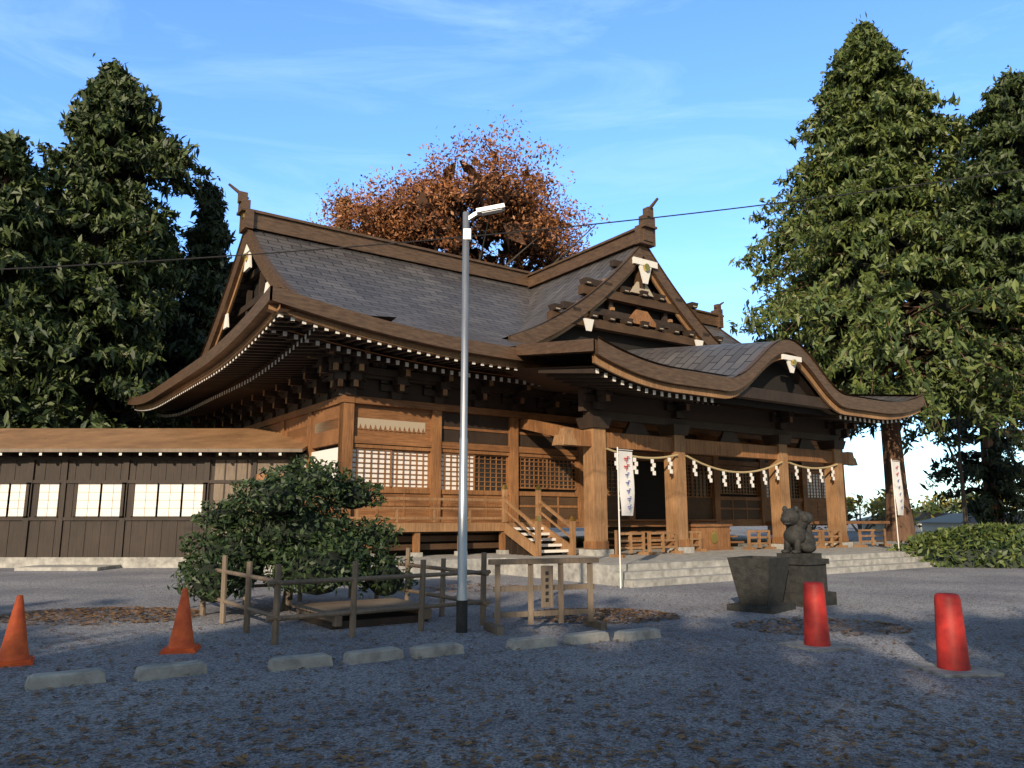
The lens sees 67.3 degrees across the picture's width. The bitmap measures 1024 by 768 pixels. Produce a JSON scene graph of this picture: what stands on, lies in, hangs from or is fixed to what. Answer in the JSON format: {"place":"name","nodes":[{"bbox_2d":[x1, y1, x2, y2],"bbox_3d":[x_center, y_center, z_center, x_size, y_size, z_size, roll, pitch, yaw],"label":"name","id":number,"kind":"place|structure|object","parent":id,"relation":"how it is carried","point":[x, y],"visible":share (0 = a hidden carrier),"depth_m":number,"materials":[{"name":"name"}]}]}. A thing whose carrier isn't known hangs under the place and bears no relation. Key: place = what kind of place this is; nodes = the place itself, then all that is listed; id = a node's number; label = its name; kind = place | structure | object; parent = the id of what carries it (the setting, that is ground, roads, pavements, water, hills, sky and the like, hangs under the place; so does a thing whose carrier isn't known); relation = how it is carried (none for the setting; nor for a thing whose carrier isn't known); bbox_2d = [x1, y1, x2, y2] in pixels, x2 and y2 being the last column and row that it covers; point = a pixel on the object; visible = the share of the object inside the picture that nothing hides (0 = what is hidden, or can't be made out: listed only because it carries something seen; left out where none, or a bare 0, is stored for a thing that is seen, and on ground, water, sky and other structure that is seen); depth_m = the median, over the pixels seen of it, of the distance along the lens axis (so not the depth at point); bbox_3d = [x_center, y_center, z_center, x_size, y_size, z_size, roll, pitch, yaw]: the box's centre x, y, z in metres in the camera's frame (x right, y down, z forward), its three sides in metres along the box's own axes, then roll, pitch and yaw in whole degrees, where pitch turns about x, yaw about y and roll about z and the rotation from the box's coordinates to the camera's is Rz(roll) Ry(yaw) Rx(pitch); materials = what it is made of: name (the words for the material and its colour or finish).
{"place":"outdoors","nodes":[
{"label":"outdoors","id":0,"kind":"place"},
{"bbox_2d":[0,520,1023,767],"bbox_3d":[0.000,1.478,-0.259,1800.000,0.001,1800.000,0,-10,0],"label":"ground","id":1,"kind":"structure","parent":0,"point":[876,594],"depth_m":7.15,"materials":[{"name":"grey gravel"}]},
{"bbox_2d":[0,595,34,667],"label":"traffic cone","id":2,"kind":"object","parent":1,"relation":"on","point":[14,650],"visible":1,"depth_m":8.04,"materials":[{"name":"orange plastic"}]},
{"bbox_2d":[0,128,97,427],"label":"cedar tree","id":3,"kind":"object","parent":1,"relation":"on","point":[23,292],"visible":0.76,"depth_m":34.63,"materials":[{"name":"green plant"}]},
{"bbox_2d":[24,667,105,690],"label":"parking block","id":4,"kind":"structure","parent":1,"relation":"on","point":[56,679],"depth_m":7.00,"materials":[{"name":"concrete"}]},
{"bbox_2d":[0,53,213,427],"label":"cedar tree","id":5,"kind":"object","parent":1,"relation":"on","point":[111,155],"visible":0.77,"depth_m":38.70,"materials":[{"name":"green plant"}]},
{"bbox_2d":[0,428,306,570],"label":"annex building","id":6,"kind":"structure","parent":1,"relation":"on","point":[85,499],"depth_m":24.28,"materials":[{"name":"brown wood"}]},
{"bbox_2d":[138,227,194,421],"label":"cedar tree","id":7,"kind":"object","parent":1,"relation":"on","point":[175,296],"visible":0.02,"depth_m":51.38,"materials":[{"name":"green plant"}]},
{"bbox_2d":[133,660,207,681],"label":"parking block","id":8,"kind":"structure","parent":1,"relation":"on","point":[165,670],"depth_m":7.39,"materials":[{"name":"concrete"}]},
{"bbox_2d":[159,588,201,653],"bbox_3d":[-3.812,2.731,8.913,0.380,0.700,0.380,2,-10,-11],"label":"traffic cone","id":9,"kind":"object","parent":1,"relation":"on","point":[181,640],"visible":1,"depth_m":8.81,"materials":[{"name":"orange plastic"}]},
{"bbox_2d":[138,176,235,427],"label":"cedar tree","id":10,"kind":"object","parent":1,"relation":"on","point":[209,234],"visible":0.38,"depth_m":45.43,"materials":[{"name":"green plant"}]},
{"bbox_2d":[167,453,418,610],"bbox_3d":[-3.595,2.417,12.935,3.009,2.722,3.939,-9,-13,40],"label":"shrub","id":11,"kind":"object","parent":1,"relation":"on","point":[292,535],"visible":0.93,"depth_m":12.42,"materials":[{"name":"green plant"}]},
{"bbox_2d":[267,652,332,671],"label":"parking block","id":12,"kind":"structure","parent":1,"relation":"on","point":[293,662],"depth_m":7.83,"materials":[{"name":"concrete"}]},
{"bbox_2d":[179,548,490,644],"bbox_3d":[-2.997,3.134,12.156,3.240,1.025,4.940,7,-12,-34],"label":"wooden fence","id":13,"kind":"object","parent":1,"relation":"on","point":[353,614],"visible":0.77,"depth_m":10.83,"materials":[{"name":"brown wood"}]},
{"bbox_2d":[333,193,352,230],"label":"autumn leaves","id":14,"kind":"object","parent":1,"relation":"on","point":[343,211],"visible":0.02,"depth_m":69.43,"materials":[{"name":"orange plant"}]},
{"bbox_2d":[342,646,403,664],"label":"parking block","id":15,"kind":"structure","parent":1,"relation":"on","point":[354,657],"depth_m":8.19,"materials":[{"name":"concrete"}]},
{"bbox_2d":[408,642,463,658],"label":"parking block","id":16,"kind":"structure","parent":1,"relation":"on","point":[435,650],"depth_m":8.52,"materials":[{"name":"concrete"}]},
{"bbox_2d":[307,105,609,271],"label":"autumn tree","id":17,"kind":"object","parent":1,"relation":"on","point":[430,210],"visible":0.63,"depth_m":56.54,"materials":[{"name":"orange plant"}]},
{"bbox_2d":[456,203,504,632],"bbox_3d":[-0.428,0.349,10.821,0.649,6.051,0.192,0,-10,0],"label":"light pole","id":18,"kind":"object","parent":1,"relation":"on","point":[461,609],"visible":1,"depth_m":10.73,"materials":[{"name":"metal"}]},
{"bbox_2d":[0,567,1023,767],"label":"fallen leaves","id":19,"kind":"object","parent":1,"relation":"on","point":[405,739],"visible":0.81,"depth_m":5.91,"materials":[{"name":"brown plant"}]},
{"bbox_2d":[127,183,926,419],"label":"roof trim","id":20,"kind":"structure","parent":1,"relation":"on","point":[287,298],"depth_m":26.52,"materials":[{"name":"brown wood"}]},
{"bbox_2d":[506,635,557,649],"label":"parking block","id":21,"kind":"structure","parent":1,"relation":"on","point":[532,642],"depth_m":9.06,"materials":[{"name":"concrete"}]},
{"bbox_2d":[483,557,606,635],"bbox_3d":[0.456,2.904,10.643,1.619,0.955,0.600,3,-11,-19],"label":"wooden barrier","id":22,"kind":"object","parent":1,"relation":"on","point":[546,587],"visible":1,"depth_m":10.60,"materials":[{"name":"brown wood"}]},
{"bbox_2d":[562,630,609,644],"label":"parking block","id":23,"kind":"structure","parent":1,"relation":"on","point":[585,637],"depth_m":9.42,"materials":[{"name":"concrete"}]},
{"bbox_2d":[263,536,934,587],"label":"stone steps","id":24,"kind":"structure","parent":1,"relation":"on","point":[660,568],"depth_m":20.57,"materials":[{"name":"grey stone"}]},
{"bbox_2d":[253,485,889,556],"bbox_3d":[1.732,5.981,33.935,27.700,2.118,18.835,7,-12,-34],"label":"hall veranda","id":25,"kind":"object","parent":24,"relation":"on","point":[434,537],"visible":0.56,"depth_m":22.91,"materials":[{"name":"brown wood"}]},
{"bbox_2d":[519,377,857,555],"bbox_3d":[6.655,3.190,27.323,15.160,5.255,4.761,7,-12,-34],"label":"porch frame","id":26,"kind":"object","parent":24,"relation":"on","point":[674,422],"visible":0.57,"depth_m":24.79,"materials":[{"name":"brown wood"}]},
{"bbox_2d":[497,354,908,423],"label":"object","id":27,"kind":"object","parent":26,"relation":"on","point":[777,386],"visible":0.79,"depth_m":24.47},
{"bbox_2d":[606,447,837,487],"bbox_3d":[7.607,2.978,25.978,11.776,1.058,0.067,7,-12,-34],"label":"shimenawa rope","id":28,"kind":"object","parent":26,"relation":"attached to","point":[709,467],"visible":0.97,"depth_m":25.53,"materials":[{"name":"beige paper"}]},
{"bbox_2d":[688,523,733,550],"bbox_3d":[6.615,5.247,26.488,1.850,0.915,0.980,7,-12,-34],"label":"offering box","id":29,"kind":"object","parent":24,"relation":"on","point":[715,536],"visible":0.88,"depth_m":26.09,"materials":[{"name":"brown wood"}]},
{"bbox_2d":[610,529,891,557],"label":"low kohai fences","id":30,"kind":"object","parent":24,"relation":"on","point":[821,541],"visible":0.82,"depth_m":25.15,"materials":[{"name":"brown wood"}]},
{"bbox_2d":[617,447,634,587],"bbox_3d":[2.585,2.983,17.302,0.568,3.100,0.145,9,-14,-43],"label":"banner","id":31,"kind":"object","parent":1,"relation":"on","point":[625,477],"visible":1,"depth_m":17.40,"materials":[{"name":"white fabric"}]},
{"bbox_2d":[613,627,660,641],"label":"parking block","id":32,"kind":"structure","parent":1,"relation":"on","point":[626,635],"depth_m":9.69,"materials":[{"name":"concrete"}]},
{"bbox_2d":[727,556,795,613],"bbox_3d":[4.183,3.358,12.952,0.800,0.860,0.950,-8,-13,40],"label":"stone basin","id":33,"kind":"object","parent":1,"relation":"on","point":[760,582],"visible":1,"depth_m":12.68,"materials":[{"name":"grey stone"}]},
{"bbox_2d":[777,506,836,606],"bbox_3d":[5.188,3.080,13.901,0.845,1.735,0.840,7,-12,-34],"label":"komainu statue","id":34,"kind":"object","parent":1,"relation":"on","point":[806,564],"visible":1,"depth_m":13.69,"materials":[{"name":"stone"}]},
{"bbox_2d":[779,581,857,652],"bbox_3d":[3.635,2.757,9.212,0.620,0.752,0.620,4,-11,-23],"label":"red post","id":35,"kind":"object","parent":1,"relation":"on","point":[816,634],"visible":1,"depth_m":9.10,"materials":[{"name":"plastic"}]},
{"bbox_2d":[811,511,853,529],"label":"building","id":36,"kind":"structure","parent":1,"relation":"on","point":[814,527],"depth_m":93.24,"materials":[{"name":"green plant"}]},
{"bbox_2d":[726,11,1023,541],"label":"cypress tree","id":37,"kind":"object","parent":1,"relation":"on","point":[875,122],"visible":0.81,"depth_m":42.49,"materials":[{"name":"green plant"}]},
{"bbox_2d":[846,489,934,531],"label":"distant tree","id":38,"kind":"object","parent":1,"relation":"on","point":[878,504],"visible":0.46,"depth_m":86.77,"materials":[{"name":"green plant"}]},
{"bbox_2d":[891,459,903,550],"bbox_3d":[13.078,4.289,25.908,0.668,3.500,0.145,8,-13,-40],"label":"banner","id":39,"kind":"object","parent":1,"relation":"on","point":[897,486],"visible":0.98,"depth_m":26.01,"materials":[{"name":"white fabric"}]},
{"bbox_2d":[879,489,961,512],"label":"distant tree","id":40,"kind":"object","parent":1,"relation":"on","point":[950,501],"visible":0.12,"depth_m":107.42,"materials":[{"name":"green plant"}]},
{"bbox_2d":[855,512,1023,532],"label":"distant house","id":41,"kind":"structure","parent":1,"relation":"on","point":[944,520],"depth_m":75.40,"materials":[{"name":"white paint"}]},
{"bbox_2d":[912,415,968,524],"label":"bare tree","id":42,"kind":"object","parent":1,"relation":"on","point":[963,496],"visible":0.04,"depth_m":47.67,"materials":[{"name":"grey plant"}]},
{"bbox_2d":[911,484,978,513],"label":"distant tree","id":43,"kind":"object","parent":1,"relation":"on","point":[933,507],"visible":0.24,"depth_m":92.87,"materials":[{"name":"green plant"}]},
{"bbox_2d":[886,521,1023,568],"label":"hedge","id":44,"kind":"object","parent":1,"relation":"on","point":[997,545],"visible":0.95,"depth_m":24.45,"materials":[{"name":"green plant"}]},
{"bbox_2d":[906,593,1004,677],"bbox_3d":[4.432,2.504,7.774,0.620,0.752,0.620,1,-10,-6],"label":"red post","id":45,"kind":"object","parent":1,"relation":"on","point":[952,655],"visible":1,"depth_m":7.67,"materials":[{"name":"plastic"}]},
{"bbox_2d":[902,65,1023,432],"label":"cypress tree","id":46,"kind":"object","parent":1,"relation":"on","point":[995,144],"visible":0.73,"depth_m":39.54,"materials":[{"name":"green plant"}]},
{"bbox_2d":[902,140,1023,524],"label":"cypress tree","id":47,"kind":"object","parent":1,"relation":"on","point":[996,471],"visible":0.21,"depth_m":54.66,"materials":[{"name":"green plant"}]},
{"bbox_2d":[956,479,1019,509],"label":"distant tree","id":48,"kind":"object","parent":1,"relation":"on","point":[980,494],"visible":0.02,"depth_m":100.56,"materials":[{"name":"green plant"}]},
{"bbox_2d":[0,169,1023,269],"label":"overhead wire","id":49,"kind":"object","parent":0,"point":[510,232],"visible":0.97,"depth_m":14.19,"materials":[{"name":"black"}]},
{"bbox_2d":[0,0,1023,519],"label":"sky","id":50,"kind":"structure","parent":0,"point":[692,106],"materials":[{"name":"blue"}]},
{"bbox_2d":[244,395,847,527],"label":"hall walls","id":51,"kind":"structure","parent":0,"point":[400,448],"depth_m":25.36,"materials":[{"name":"brown wood"}]},
{"bbox_2d":[186,347,858,440],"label":"eave brackets","id":52,"kind":"object","parent":51,"relation":"attached to","point":[329,374],"visible":0.3,"depth_m":24.41,"materials":[{"name":"brown wood"}]},
{"bbox_2d":[183,229,914,408],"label":"hall roof","id":53,"kind":"structure","parent":51,"relation":"on","point":[423,297],"depth_m":29.16,"materials":[{"name":"grey tile"}]},
{"bbox_2d":[135,310,719,416],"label":"hall eaves","id":54,"kind":"object","parent":53,"relation":"attached to","point":[281,349],"visible":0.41,"depth_m":22.75,"materials":[{"name":"brown wood"}]},
{"bbox_2d":[223,244,723,350],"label":"hall gables","id":55,"kind":"object","parent":53,"relation":"attached to","point":[634,310],"visible":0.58,"depth_m":30.39,"materials":[{"name":"brown wood"}]}
]}

